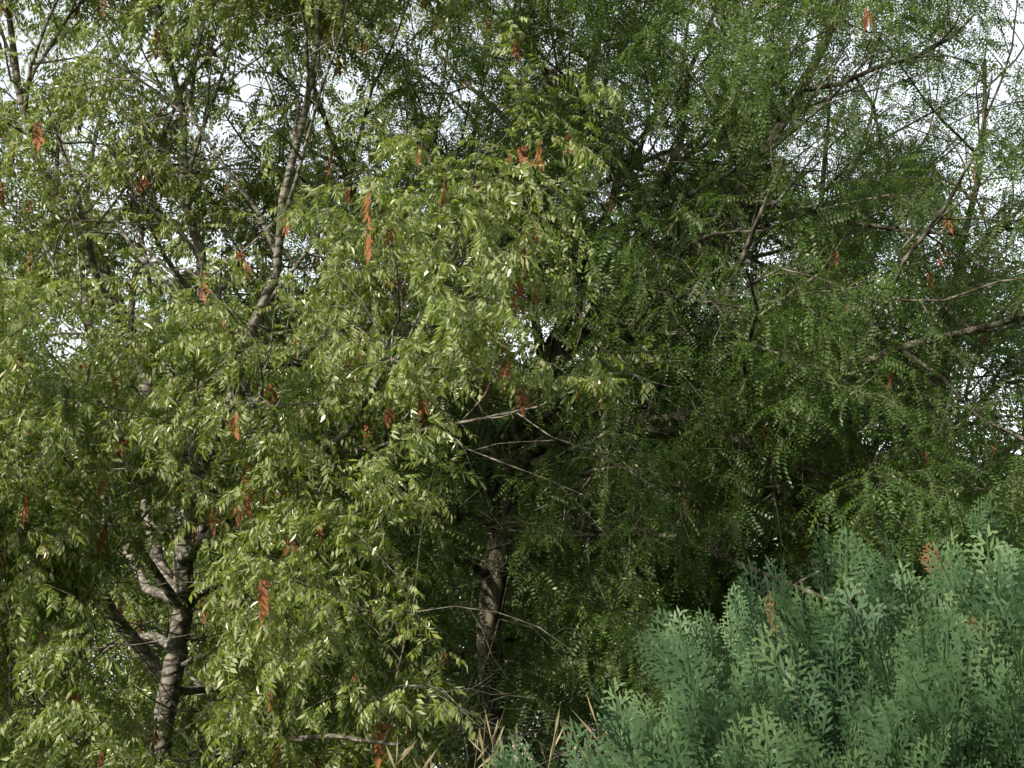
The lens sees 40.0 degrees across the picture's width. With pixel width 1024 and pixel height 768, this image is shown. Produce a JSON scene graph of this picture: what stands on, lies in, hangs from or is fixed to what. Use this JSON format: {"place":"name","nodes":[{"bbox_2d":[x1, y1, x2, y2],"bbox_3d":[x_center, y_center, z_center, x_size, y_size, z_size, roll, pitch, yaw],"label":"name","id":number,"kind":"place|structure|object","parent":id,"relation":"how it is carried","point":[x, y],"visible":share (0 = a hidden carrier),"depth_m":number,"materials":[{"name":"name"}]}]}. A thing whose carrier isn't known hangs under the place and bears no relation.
{"place":"outdoors","nodes":[
{"label":"outdoors","id":0,"kind":"place"},
{"bbox_2d":[0,0,1023,767],"label":"sky","id":1,"kind":"structure","parent":0,"point":[243,80],"materials":[{"name":"white"}]},
{"label":"ground","id":2,"kind":"structure","parent":0,"visible":0},
{"bbox_2d":[0,0,722,767],"bbox_3d":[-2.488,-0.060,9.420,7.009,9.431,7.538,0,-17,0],"label":"tree","id":3,"kind":"object","parent":2,"relation":"on","point":[44,536],"visible":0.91,"depth_m":7.31,"materials":[{"name":"green plant"}]},
{"bbox_2d":[0,0,1023,767],"bbox_3d":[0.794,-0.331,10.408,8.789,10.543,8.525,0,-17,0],"label":"tree","id":4,"kind":"object","parent":2,"relation":"on","point":[790,386],"visible":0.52,"depth_m":8.25,"materials":[{"name":"green plant"}]},
{"bbox_2d":[0,175,1023,767],"bbox_3d":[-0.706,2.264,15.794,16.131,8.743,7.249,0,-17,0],"label":"tree","id":5,"kind":"object","parent":2,"relation":"on","point":[150,599],"visible":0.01,"depth_m":15.01,"materials":[{"name":"green plant"}]},
{"bbox_2d":[386,694,637,767],"bbox_3d":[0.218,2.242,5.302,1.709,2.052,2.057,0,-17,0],"label":"tall dry grass","id":6,"kind":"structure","parent":2,"relation":"on","point":[407,750],"depth_m":5.29,"materials":[{"name":"plant"}]},
{"bbox_2d":[424,0,1023,766],"bbox_3d":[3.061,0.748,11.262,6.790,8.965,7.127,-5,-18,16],"label":"tree","id":7,"kind":"object","parent":2,"relation":"on","point":[716,608],"visible":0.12,"depth_m":10.37,"materials":[{"name":"green plant"}]},
{"bbox_2d":[482,490,1023,767],"bbox_3d":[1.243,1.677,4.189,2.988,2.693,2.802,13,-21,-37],"label":"thuja shrub","id":8,"kind":"object","parent":2,"relation":"on","point":[928,678],"visible":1,"depth_m":3.88,"materials":[{"name":"green plant"}]}
]}

